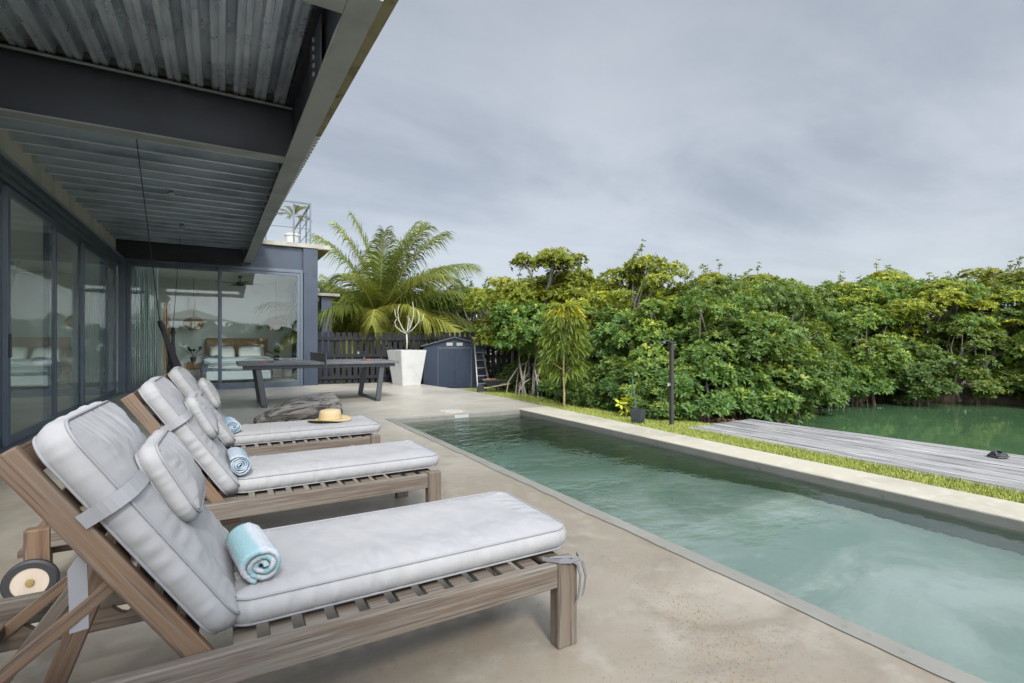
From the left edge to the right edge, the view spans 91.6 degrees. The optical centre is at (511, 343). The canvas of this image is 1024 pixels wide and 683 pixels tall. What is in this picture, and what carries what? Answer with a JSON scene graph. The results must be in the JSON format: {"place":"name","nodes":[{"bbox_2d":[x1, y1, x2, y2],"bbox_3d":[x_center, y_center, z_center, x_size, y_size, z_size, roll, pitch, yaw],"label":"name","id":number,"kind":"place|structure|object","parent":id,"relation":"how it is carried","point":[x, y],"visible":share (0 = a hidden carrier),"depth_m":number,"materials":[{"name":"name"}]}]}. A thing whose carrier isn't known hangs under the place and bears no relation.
{"place":"outdoors","nodes":[
{"label":"outdoors","id":0,"kind":"place"},
{"bbox_2d":[0,382,954,682],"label":"patio","id":1,"kind":"structure","parent":0,"point":[508,642],"depth_m":1.93,"materials":[{"name":"concrete"}]},
{"bbox_2d":[0,0,398,453],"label":"house","id":2,"kind":"structure","parent":1,"relation":"on","point":[222,112],"depth_m":6.00,"materials":[{"name":"grey metal"}]},
{"bbox_2d":[0,185,1,446],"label":"sliding door","id":3,"kind":"structure","parent":2,"relation":"in","point":[0,185],"depth_m":5.17,"materials":[{"name":"glass"}]},
{"bbox_2d":[2,185,56,446],"bbox_3d":[-5.713,-0.284,5.953,0.065,2.720,1.800,0,0,-30],"label":"sliding door","id":4,"kind":"structure","parent":2,"relation":"in","point":[8,438],"depth_m":5.25,"materials":[{"name":"metal"}]},
{"bbox_2d":[43,221,79,419],"bbox_3d":[-6.597,-0.284,7.347,0.045,2.720,1.900,0,0,-30],"label":"sliding door","id":5,"kind":"structure","parent":2,"relation":"in","point":[60,231],"depth_m":6.54,"materials":[{"name":"metal"}]},
{"bbox_2d":[80,241,107,406],"bbox_3d":[-7.441,-0.284,8.898,0.045,2.720,2.030,0,0,-30],"label":"sliding door","id":6,"kind":"structure","parent":2,"relation":"in","point":[83,246],"depth_m":8.08,"materials":[{"name":"metal"}]},
{"bbox_2d":[100,260,115,395],"bbox_3d":[-8.252,-0.284,10.185,0.045,2.720,1.410,0,0,-30],"label":"sliding door","id":7,"kind":"structure","parent":2,"relation":"in","point":[112,391],"depth_m":9.62,"materials":[{"name":"metal"}]},
{"bbox_2d":[131,266,157,385],"bbox_3d":[-8.416,-0.405,11.397,0.504,2.950,0.129,0,0,-30],"label":"curtain","id":8,"kind":"object","parent":2,"relation":"hanging from","point":[144,339],"visible":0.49,"depth_m":11.39,"materials":[{"name":"white fabric"}]},
{"bbox_2d":[136,139,181,373],"bbox_3d":[-5.443,-0.667,8.055,0.418,3.113,6.007,0,0,-30],"label":"hammock","id":9,"kind":"object","parent":2,"relation":"hanging from","point":[173,361],"visible":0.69,"depth_m":7.27,"materials":[{"name":"black fabric"}]},
{"bbox_2d":[164,303,169,374],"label":"wooden door","id":10,"kind":"structure","parent":2,"relation":"in","point":[167,315],"depth_m":13.22,"materials":[{"name":"brown wood"}]},
{"bbox_2d":[164,303,168,374],"bbox_3d":[-9.319,0.017,13.417,0.050,2.150,0.870,0,0,-30],"label":"door leaf","id":11,"kind":"structure","parent":10,"relation":"in","point":[166,307],"depth_m":13.22,"materials":[{"name":"grey"}]},
{"bbox_2d":[126,262,217,390],"bbox_3d":[-7.765,-0.362,11.499,1.815,2.860,0.045,0,0,-30],"label":"sliding door","id":12,"kind":"structure","parent":2,"relation":"in","point":[128,265],"depth_m":11.05,"materials":[{"name":"metal"}]},
{"bbox_2d":[184,362,201,377],"bbox_3d":[-9.359,0.827,14.627,0.440,0.530,0.400,0,0,-30],"label":"nightstand","id":13,"kind":"object","parent":2,"relation":"on","point":[192,365],"visible":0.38,"depth_m":14.49,"materials":[{"name":"brown wood"}]},
{"bbox_2d":[183,277,204,329],"bbox_3d":[-9.275,-1.155,14.502,0.540,1.529,0.536,0,0,-30],"label":"pendant lamp","id":14,"kind":"object","parent":2,"relation":"hanging from","point":[193,323],"visible":1,"depth_m":14.35,"materials":[{"name":"glass"}]},
{"bbox_2d":[118,258,302,392],"bbox_3d":[-7.026,-0.388,11.895,3.760,2.974,0.150,0,0,-30],"label":"window frame","id":15,"kind":"structure","parent":2,"relation":"in","point":[122,266],"depth_m":10.98,"materials":[{"name":"metal"}]},
{"bbox_2d":[200,338,272,380],"bbox_3d":[-8.037,0.420,14.584,1.820,1.160,2.185,0,0,-30],"label":"bed","id":16,"kind":"object","parent":2,"relation":"on","point":[234,350],"visible":0.81,"depth_m":14.09,"materials":[{"name":"fabric"}]},
{"bbox_2d":[218,268,299,387],"bbox_3d":[-6.220,-0.362,12.322,1.802,2.860,0.045,0,0,-30],"label":"sliding door","id":17,"kind":"structure","parent":2,"relation":"in","point":[281,383],"depth_m":12.13,"materials":[{"name":"metal"}]},
{"bbox_2d":[266,319,284,330],"bbox_3d":[-7.400,-1.155,15.595,0.540,1.529,0.536,0,0,-30],"label":"pendant lamp","id":18,"kind":"object","parent":2,"relation":"hanging from","point":[273,324],"visible":0.92,"depth_m":15.40,"materials":[{"name":"wicker"}]},
{"bbox_2d":[284,233,300,242],"bbox_3d":[-5.758,-2.705,13.057,0.400,0.300,0.400,0,0,-30],"label":"roof planter","id":19,"kind":"object","parent":2,"relation":"on","point":[289,237],"visible":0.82,"depth_m":12.92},
{"bbox_2d":[278,204,312,232],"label":"potted palm","id":20,"kind":"object","parent":19,"relation":"in","point":[300,209],"visible":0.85,"depth_m":13.04,"materials":[{"name":"green"}]},
{"bbox_2d":[294,283,296,374],"bbox_3d":[-6.199,-0.460,14.727,0.060,2.998,3.690,0,0,-30],"label":"window frame","id":21,"kind":"structure","parent":2,"relation":"in","point":[295,296],"depth_m":16.08,"materials":[{"name":"metal"}]},
{"bbox_2d":[0,376,440,597],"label":"sun lounger","id":22,"kind":"object","parent":1,"relation":"on","point":[190,421],"visible":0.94,"depth_m":2.60,"materials":[{"name":"grey fabric"}]},
{"bbox_2d":[226,447,250,475],"bbox_3d":[-1.486,0.633,2.699,0.101,0.103,0.310,0,0,-33],"label":"rolled towel","id":23,"kind":"object","parent":22,"relation":"on","point":[239,461],"visible":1,"depth_m":2.59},
{"bbox_2d":[164,366,380,456],"bbox_3d":[-2.110,0.641,4.051,1.995,0.919,0.739,0,0,-31],"label":"sun lounger","id":24,"kind":"object","parent":1,"relation":"on","point":[359,429],"visible":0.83,"depth_m":3.95,"materials":[{"name":"grey fabric"}]},
{"bbox_2d":[225,417,240,432],"bbox_3d":[-2.202,0.638,3.901,0.108,0.097,0.300,0,0,-36],"label":"rolled towel","id":25,"kind":"object","parent":24,"relation":"on","point":[233,424],"visible":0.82,"depth_m":3.80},
{"bbox_2d":[308,409,351,421],"bbox_3d":[-1.604,0.633,4.390,0.336,0.098,0.376,0,0,40],"label":"straw hat","id":26,"kind":"object","parent":24,"relation":"on","point":[330,415],"visible":1,"depth_m":4.33,"materials":[{"name":"brown"}]},
{"bbox_2d":[0,400,586,682],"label":"sun lounger","id":27,"kind":"object","parent":1,"relation":"on","point":[134,491],"visible":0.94,"depth_m":1.40,"materials":[{"name":"fabric"}]},
{"bbox_2d":[225,522,280,584],"bbox_3d":[-0.793,0.637,1.516,0.108,0.107,0.270,0,0,-38],"label":"rolled towel","id":28,"kind":"object","parent":27,"relation":"on","point":[255,555],"visible":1,"depth_m":1.44,"materials":[{"name":"fabric"}]},
{"bbox_2d":[253,392,342,423],"bbox_3d":[-3.064,0.922,7.197,0.492,0.357,1.240,0,0,42],"label":"driftwood log","id":29,"kind":"object","parent":1,"relation":"on","point":[304,408],"visible":0.8,"depth_m":7.05,"materials":[{"name":"wood"}]},
{"bbox_2d":[236,352,398,407],"bbox_3d":[-3.744,0.640,9.601,2.740,0.920,1.769,0,0,-30],"label":"table tennis","id":30,"kind":"object","parent":1,"relation":"on","point":[318,360],"visible":1,"depth_m":9.27,"materials":[{"name":"stone"}]},
{"bbox_2d":[387,350,425,384],"bbox_3d":[-2.823,0.639,13.344,0.770,0.921,0.770,0,0,-42],"label":"tapered planter","id":31,"kind":"object","parent":1,"relation":"on","point":[407,369],"visible":1,"depth_m":13.09,"materials":[{"name":"ceramic"}]},
{"bbox_2d":[394,302,423,349],"bbox_3d":[-2.747,-0.435,13.373,0.800,1.352,0.352,0,0,4],"label":"bare frangipani","id":32,"kind":"object","parent":31,"relation":"on","point":[407,332],"visible":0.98,"depth_m":13.33,"materials":[{"name":"beige"}]},
{"bbox_2d":[256,412,848,682],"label":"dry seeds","id":33,"kind":"object","parent":1,"relation":"on","point":[705,631],"visible":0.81,"depth_m":1.83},
{"bbox_2d":[386,409,988,682],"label":"pool edge","id":34,"kind":"object","parent":1,"relation":"on","point":[927,662],"visible":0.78,"depth_m":2.33,"materials":[{"name":"concrete"}]},
{"bbox_2d":[30,353,1023,423],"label":"terrain","id":35,"kind":"structure","parent":0,"point":[1002,399],"depth_m":12.59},
{"bbox_2d":[318,293,339,383],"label":"concrete pillar","id":36,"kind":"structure","parent":35,"relation":"on","point":[325,300],"depth_m":14.03,"materials":[{"name":"concrete"}]},
{"bbox_2d":[253,273,409,375],"bbox_3d":[-5.623,-0.566,16.110,5.031,3.813,4.582,0,0,-30],"label":"coconut palm","id":37,"kind":"object","parent":35,"relation":"on","point":[292,305],"visible":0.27,"depth_m":15.10,"materials":[{"name":"green plant"}]},
{"bbox_2d":[318,332,426,383],"bbox_3d":[-3.862,0.505,13.901,3.000,1.629,0.160,0,0,-24],"label":"picket fence","id":38,"kind":"object","parent":35,"relation":"on","point":[372,376],"visible":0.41,"depth_m":13.71,"materials":[{"name":"wood"}]},
{"bbox_2d":[280,211,490,382],"bbox_3d":[-3.971,-1.458,16.041,6.424,5.656,5.974,0,0,-30],"label":"coconut palm","id":39,"kind":"object","parent":35,"relation":"on","point":[380,295],"visible":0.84,"depth_m":15.31,"materials":[{"name":"green plant"}]},
{"bbox_2d":[389,284,474,347],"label":"broadleaf tree","id":40,"kind":"object","parent":35,"relation":"on","point":[472,313],"visible":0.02,"depth_m":17.41,"materials":[{"name":"green plant"}]},
{"bbox_2d":[421,337,487,389],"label":"garden shed","id":41,"kind":"structure","parent":35,"relation":"on","point":[449,362],"depth_m":13.83,"materials":[{"name":"metal"}]},
{"bbox_2d":[439,349,454,386],"bbox_3d":[-1.813,0.685,13.799,0.436,1.070,0.031,0,0,-10],"label":"door","id":42,"kind":"structure","parent":41,"relation":"in","point":[446,356],"depth_m":13.80,"materials":[{"name":"metal"}]},
{"bbox_2d":[455,349,469,386],"bbox_3d":[-1.375,0.685,13.875,0.436,1.070,0.031,0,0,-10],"label":"door","id":43,"kind":"structure","parent":41,"relation":"in","point":[462,356],"depth_m":13.87,"materials":[{"name":"metal"}]},
{"bbox_2d":[423,277,496,334],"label":"broadleaf tree","id":44,"kind":"object","parent":35,"relation":"on","point":[450,306],"visible":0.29,"depth_m":16.65,"materials":[{"name":"green plant"}]},
{"bbox_2d":[472,337,490,387],"bbox_3d":[-0.889,0.553,13.878,0.417,1.466,0.525,0,0,-30],"label":"step ladder","id":45,"kind":"object","parent":35,"relation":"on","point":[482,352],"visible":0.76,"depth_m":13.86,"materials":[{"name":"silver metal"}]},
{"bbox_2d":[430,332,568,387],"bbox_3d":[-0.146,0.534,13.841,4.694,1.732,0.634,0,0,24],"label":"picket fence","id":46,"kind":"object","parent":35,"relation":"on","point":[488,356],"visible":0.14,"depth_m":14.09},
{"bbox_2d":[463,266,556,387],"bbox_3d":[0.209,0.046,13.707,3.215,4.256,2.885,0,0,-37],"label":"mangrove tree","id":47,"kind":"object","parent":35,"relation":"on","point":[513,287],"visible":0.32,"depth_m":13.07,"materials":[{"name":"green plant"}]},
{"bbox_2d":[481,299,567,397],"bbox_3d":[0.490,0.537,11.094,2.086,3.106,2.046,0,0,-20],"label":"stilt root mangrove","id":48,"kind":"object","parent":35,"relation":"on","point":[520,324],"visible":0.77,"depth_m":10.75,"materials":[{"name":"green plant"}]},
{"bbox_2d":[496,335,568,392],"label":"mangrove bush","id":49,"kind":"object","parent":35,"relation":"on","point":[507,377],"visible":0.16,"depth_m":11.93,"materials":[{"name":"green plant"}]},
{"bbox_2d":[486,245,602,309],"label":"mangrove tree","id":50,"kind":"object","parent":35,"relation":"on","point":[551,258],"visible":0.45,"depth_m":12.55,"materials":[{"name":"green plant"}]},
{"bbox_2d":[525,359,567,396],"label":"mangrove sapling","id":51,"kind":"object","parent":35,"relation":"on","point":[542,388],"visible":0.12,"depth_m":10.67,"materials":[{"name":"green plant"}]},
{"bbox_2d":[527,263,598,301],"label":"mangrove tree","id":52,"kind":"object","parent":35,"relation":"on","point":[541,280],"visible":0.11,"depth_m":13.30,"materials":[{"name":"green plant"}]},
{"bbox_2d":[538,264,590,303],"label":"mangrove tree","id":53,"kind":"object","parent":35,"relation":"on","point":[576,282],"visible":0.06,"depth_m":12.60,"materials":[{"name":"green plant"}]},
{"bbox_2d":[554,371,596,406],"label":"mangrove sapling","id":54,"kind":"object","parent":35,"relation":"on","point":[573,398],"visible":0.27,"depth_m":9.25,"materials":[{"name":"green plant"}]},
{"bbox_2d":[530,306,625,360],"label":"mangrove bush","id":55,"kind":"object","parent":35,"relation":"on","point":[587,313],"visible":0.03,"depth_m":10.47,"materials":[{"name":"green plant"}]},
{"bbox_2d":[552,276,659,336],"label":"mangrove tree","id":56,"kind":"object","parent":35,"relation":"on","point":[598,292],"visible":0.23,"depth_m":11.31,"materials":[{"name":"green plant"}]},
{"bbox_2d":[566,305,674,370],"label":"mangrove bush","id":57,"kind":"object","parent":35,"relation":"on","point":[597,333],"visible":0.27,"depth_m":9.67,"materials":[{"name":"green plant"}]},
{"bbox_2d":[579,239,711,328],"bbox_3d":[2.823,0.008,10.953,2.964,4.485,2.612,0,0,-23],"label":"mangrove tree","id":58,"kind":"object","parent":35,"relation":"on","point":[634,273],"visible":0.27,"depth_m":10.48,"materials":[{"name":"green plant"}]},
{"bbox_2d":[601,295,722,363],"bbox_3d":[2.795,0.624,9.279,2.181,3.056,2.558,0,0,-41],"label":"mangrove bush","id":59,"kind":"object","parent":35,"relation":"on","point":[649,326],"visible":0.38,"depth_m":8.90,"materials":[{"name":"green plant"}]},
{"bbox_2d":[623,377,701,421],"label":"mangrove sapling","id":60,"kind":"object","parent":35,"relation":"on","point":[657,407],"visible":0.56,"depth_m":7.50,"materials":[{"name":"green plant"}]},
{"bbox_2d":[358,351,1023,455],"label":"lagoon","id":61,"kind":"structure","parent":35,"relation":"in","point":[989,426],"depth_m":9.43,"materials":[{"name":"liquid"}]},
{"bbox_2d":[797,364,850,413],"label":"mangrove sapling","id":62,"kind":"object","parent":61,"relation":"in","point":[842,395],"visible":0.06,"depth_m":10.30,"materials":[{"name":"green plant"}]},
{"bbox_2d":[685,419,1023,492],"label":"wooden dock","id":63,"kind":"object","parent":61,"relation":"in","point":[969,464],"visible":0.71,"depth_m":5.20,"materials":[{"name":"grey wood"}]},
{"bbox_2d":[987,449,1008,458],"bbox_3d":[4.796,1.087,4.914,0.193,0.083,0.160,0,0,-30],"label":"mooring rope","id":64,"kind":"object","parent":63,"relation":"on","point":[997,454],"visible":1,"depth_m":4.87,"materials":[{"name":"grey fabric"}]},
{"bbox_2d":[879,357,962,405],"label":"mangrove sapling","id":65,"kind":"object","parent":61,"relation":"in","point":[912,371],"visible":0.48,"depth_m":11.67,"materials":[{"name":"green plant"}]},
{"bbox_2d":[635,356,760,423],"bbox_3d":[2.949,1.140,7.927,1.826,1.910,1.750,0,0,-39],"label":"mangrove sapling","id":66,"kind":"object","parent":35,"relation":"on","point":[691,376],"visible":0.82,"depth_m":7.43,"materials":[{"name":"green plant"}]},
{"bbox_2d":[648,285,761,359],"bbox_3d":[3.923,0.382,10.391,2.419,3.160,2.171,0,0,-13],"label":"mangrove tree","id":67,"kind":"object","parent":35,"relation":"on","point":[671,298],"visible":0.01,"depth_m":10.09,"materials":[{"name":"green plant"}]},
{"bbox_2d":[665,259,771,312],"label":"mangrove tree","id":68,"kind":"object","parent":35,"relation":"on","point":[703,277],"visible":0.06,"depth_m":11.13,"materials":[{"name":"green plant"}]},
{"bbox_2d":[643,287,795,419],"bbox_3d":[3.425,0.592,8.707,2.177,3.158,2.516,0,0,-3],"label":"mangrove bush","id":69,"kind":"object","parent":35,"relation":"on","point":[730,306],"visible":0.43,"depth_m":8.09,"materials":[{"name":"green plant"}]},
{"bbox_2d":[661,274,796,357],"bbox_3d":[4.335,-0.019,10.598,2.602,2.884,3.008,0,0,1],"label":"mangrove bush","id":70,"kind":"object","parent":35,"relation":"on","point":[719,291],"visible":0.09,"depth_m":10.06,"materials":[{"name":"green plant"}]},
{"bbox_2d":[705,360,799,422],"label":"mangrove sapling","id":71,"kind":"object","parent":35,"relation":"on","point":[749,374],"visible":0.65,"depth_m":7.69,"materials":[{"name":"green plant"}]},
{"bbox_2d":[667,310,838,425],"bbox_3d":[4.159,0.734,8.805,2.685,2.751,2.560,0,0,38],"label":"mangrove bush","id":72,"kind":"object","parent":35,"relation":"on","point":[791,348],"visible":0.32,"depth_m":8.19,"materials":[{"name":"green plant"}]},
{"bbox_2d":[736,262,805,287],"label":"mangrove tree","id":73,"kind":"object","parent":35,"relation":"on","point":[760,276],"visible":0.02,"depth_m":15.52,"materials":[{"name":"green plant"}]},
{"bbox_2d":[748,278,827,324],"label":"mangrove bush","id":74,"kind":"object","parent":35,"relation":"on","point":[760,284],"visible":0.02,"depth_m":13.12,"materials":[{"name":"green plant"}]},
{"bbox_2d":[731,278,848,412],"bbox_3d":[5.805,0.530,11.092,2.487,3.970,2.874,0,0,-22],"label":"mangrove bush","id":75,"kind":"object","parent":35,"relation":"on","point":[783,294],"visible":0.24,"depth_m":10.38,"materials":[{"name":"green plant"}]},
{"bbox_2d":[751,357,839,423],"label":"mangrove sapling","id":76,"kind":"object","parent":35,"relation":"on","point":[800,389],"visible":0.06,"depth_m":8.34,"materials":[{"name":"green plant"}]},
{"bbox_2d":[785,285,860,347],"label":"mangrove bush","id":77,"kind":"object","parent":35,"relation":"on","point":[828,300],"visible":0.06,"depth_m":13.29,"materials":[{"name":"green plant"}]},
{"bbox_2d":[786,305,873,396],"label":"mangrove bush","id":78,"kind":"object","parent":35,"relation":"on","point":[828,315],"visible":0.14,"depth_m":11.88,"materials":[{"name":"green plant"}]},
{"bbox_2d":[804,335,860,408],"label":"mangrove bush","id":79,"kind":"object","parent":35,"relation":"on","point":[851,383],"visible":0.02,"depth_m":11.29,"materials":[{"name":"green plant"}]},
{"bbox_2d":[817,302,916,404],"bbox_3d":[8.815,0.662,12.633,2.947,3.378,2.550,0,0,-37],"label":"mangrove bush","id":80,"kind":"object","parent":35,"relation":"on","point":[862,319],"visible":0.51,"depth_m":11.87,"materials":[{"name":"green plant"}]},
{"bbox_2d":[840,357,897,405],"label":"mangrove sapling","id":81,"kind":"object","parent":35,"relation":"on","point":[885,383],"visible":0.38,"depth_m":11.56,"materials":[{"name":"green plant"}]},
{"bbox_2d":[822,271,918,345],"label":"mangrove tree","id":82,"kind":"object","parent":35,"relation":"on","point":[852,297],"visible":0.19,"depth_m":13.01,"materials":[{"name":"green plant"}]},
{"bbox_2d":[813,275,929,361],"bbox_3d":[9.932,-0.242,14.136,3.027,3.354,3.498,0,0,-24],"label":"mangrove bush","id":83,"kind":"object","parent":35,"relation":"on","point":[889,287],"visible":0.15,"depth_m":13.20,"materials":[{"name":"green plant"}]},
{"bbox_2d":[864,259,949,331],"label":"mangrove tree","id":84,"kind":"object","parent":35,"relation":"on","point":[890,275],"visible":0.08,"depth_m":15.07,"materials":[{"name":"green plant"}]},
{"bbox_2d":[852,334,966,403],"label":"mangrove bush","id":85,"kind":"object","parent":35,"relation":"on","point":[932,355],"visible":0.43,"depth_m":11.97,"materials":[{"name":"green plant"}]},
{"bbox_2d":[856,271,1004,353],"bbox_3d":[11.078,0.116,13.769,3.300,4.029,3.677,0,0,-2],"label":"mangrove tree","id":86,"kind":"object","parent":35,"relation":"on","point":[949,294],"visible":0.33,"depth_m":12.48,"materials":[{"name":"green plant"}]},
{"bbox_2d":[862,274,1007,378],"bbox_3d":[11.542,-0.220,13.729,3.449,3.307,2.984,0,0,43],"label":"mangrove bush","id":87,"kind":"object","parent":35,"relation":"on","point":[957,318],"visible":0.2,"depth_m":12.64,"materials":[{"name":"green plant"}]},
{"bbox_2d":[912,318,1023,404],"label":"mangrove bush","id":88,"kind":"object","parent":35,"relation":"on","point":[986,387],"visible":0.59,"depth_m":12.06,"materials":[{"name":"green plant"}]},
{"bbox_2d":[923,276,1023,378],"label":"mangrove tree","id":89,"kind":"object","parent":35,"relation":"on","point":[982,305],"visible":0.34,"depth_m":12.60,"materials":[{"name":"green plant"}]},
{"bbox_2d":[934,256,1023,336],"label":"mangrove tree","id":90,"kind":"object","parent":35,"relation":"on","point":[1004,277],"visible":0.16,"depth_m":14.31,"materials":[{"name":"green plant"}]},
{"bbox_2d":[944,278,1023,392],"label":"mangrove bush","id":91,"kind":"object","parent":35,"relation":"on","point":[1016,309],"visible":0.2,"depth_m":12.47,"materials":[{"name":"green plant"}]},
{"bbox_2d":[996,308,1023,375],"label":"mangrove bush","id":92,"kind":"object","parent":35,"relation":"on","point":[1020,338],"visible":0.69,"depth_m":11.89,"materials":[{"name":"green plant"}]},
{"bbox_2d":[264,0,1023,332],"label":"sky","id":93,"kind":"structure","parent":0,"point":[810,142],"materials":[{"name":"grey"}]},
{"bbox_2d":[460,388,1023,503],"bbox_3d":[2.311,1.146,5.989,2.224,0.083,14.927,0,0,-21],"label":"lawn","id":94,"kind":"structure","parent":0,"point":[614,416],"depth_m":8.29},
{"bbox_2d":[477,379,509,392],"bbox_3d":[-0.431,0.990,11.382,0.754,0.343,0.319,0,0,-10],"label":"wheelbarrow","id":95,"kind":"object","parent":94,"relation":"on","point":[496,383],"visible":0.76,"depth_m":11.29,"materials":[{"name":"black metal"}]},
{"bbox_2d":[535,300,593,406],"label":"mango sapling","id":96,"kind":"object","parent":94,"relation":"on","point":[577,327],"visible":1,"depth_m":8.46,"materials":[{"name":"green plant"}]},
{"bbox_2d":[544,358,602,400],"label":"mangrove sapling","id":97,"kind":"object","parent":94,"relation":"on","point":[552,390],"visible":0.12,"depth_m":9.96,"materials":[{"name":"green plant"}]},
{"bbox_2d":[569,354,634,409],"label":"mangrove sapling","id":98,"kind":"object","parent":94,"relation":"on","point":[605,366],"visible":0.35,"depth_m":9.03,"materials":[{"name":"green plant"}]},
{"bbox_2d":[579,370,646,411],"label":"mangrove sapling","id":99,"kind":"object","parent":94,"relation":"on","point":[611,381],"visible":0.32,"depth_m":8.52,"materials":[{"name":"green plant"}]},
{"bbox_2d":[615,397,633,415],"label":"yellow leafed seedling","id":100,"kind":"object","parent":94,"relation":"on","point":[623,403],"visible":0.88,"depth_m":7.60,"materials":[{"name":"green plant"}]},
{"bbox_2d":[630,408,645,423],"bbox_3d":[1.759,1.027,6.951,0.164,0.216,0.164,0,0,40],"label":"plastic planter","id":101,"kind":"object","parent":94,"relation":"on","point":[638,415],"visible":0.94,"depth_m":6.90,"materials":[{"name":"grey"}]},
{"bbox_2d":[601,355,713,414],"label":"mangrove sapling","id":102,"kind":"object","parent":94,"relation":"on","point":[639,369],"visible":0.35,"depth_m":8.15,"materials":[{"name":"green plant"}]},
{"bbox_2d":[661,340,675,424],"bbox_3d":[2.121,0.552,6.759,0.274,1.196,0.072,0,0,-36],"label":"shower post","id":103,"kind":"object","parent":94,"relation":"on","point":[671,383],"visible":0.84,"depth_m":6.79,"materials":[{"name":"black metal"}]},
{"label":"pool wall","id":104,"kind":"structure","parent":0,"visible":0},
{"bbox_2d":[520,406,1023,520],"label":"pool coping","id":105,"kind":"object","parent":104,"relation":"on","point":[993,506],"visible":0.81,"depth_m":4.32,"materials":[{"name":"concrete"}]},
{"bbox_2d":[520,410,1023,531],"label":"pool wall face","id":106,"kind":"object","parent":104,"relation":"attached to","point":[1000,521],"visible":0.56,"depth_m":4.08},
{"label":"pool basin","id":107,"kind":"structure","parent":0,"visible":0},
{"bbox_2d":[403,413,1023,682],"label":"pool water","id":108,"kind":"structure","parent":107,"relation":"in","point":[948,589],"depth_m":3.05,"materials":[{"name":"liquid"}]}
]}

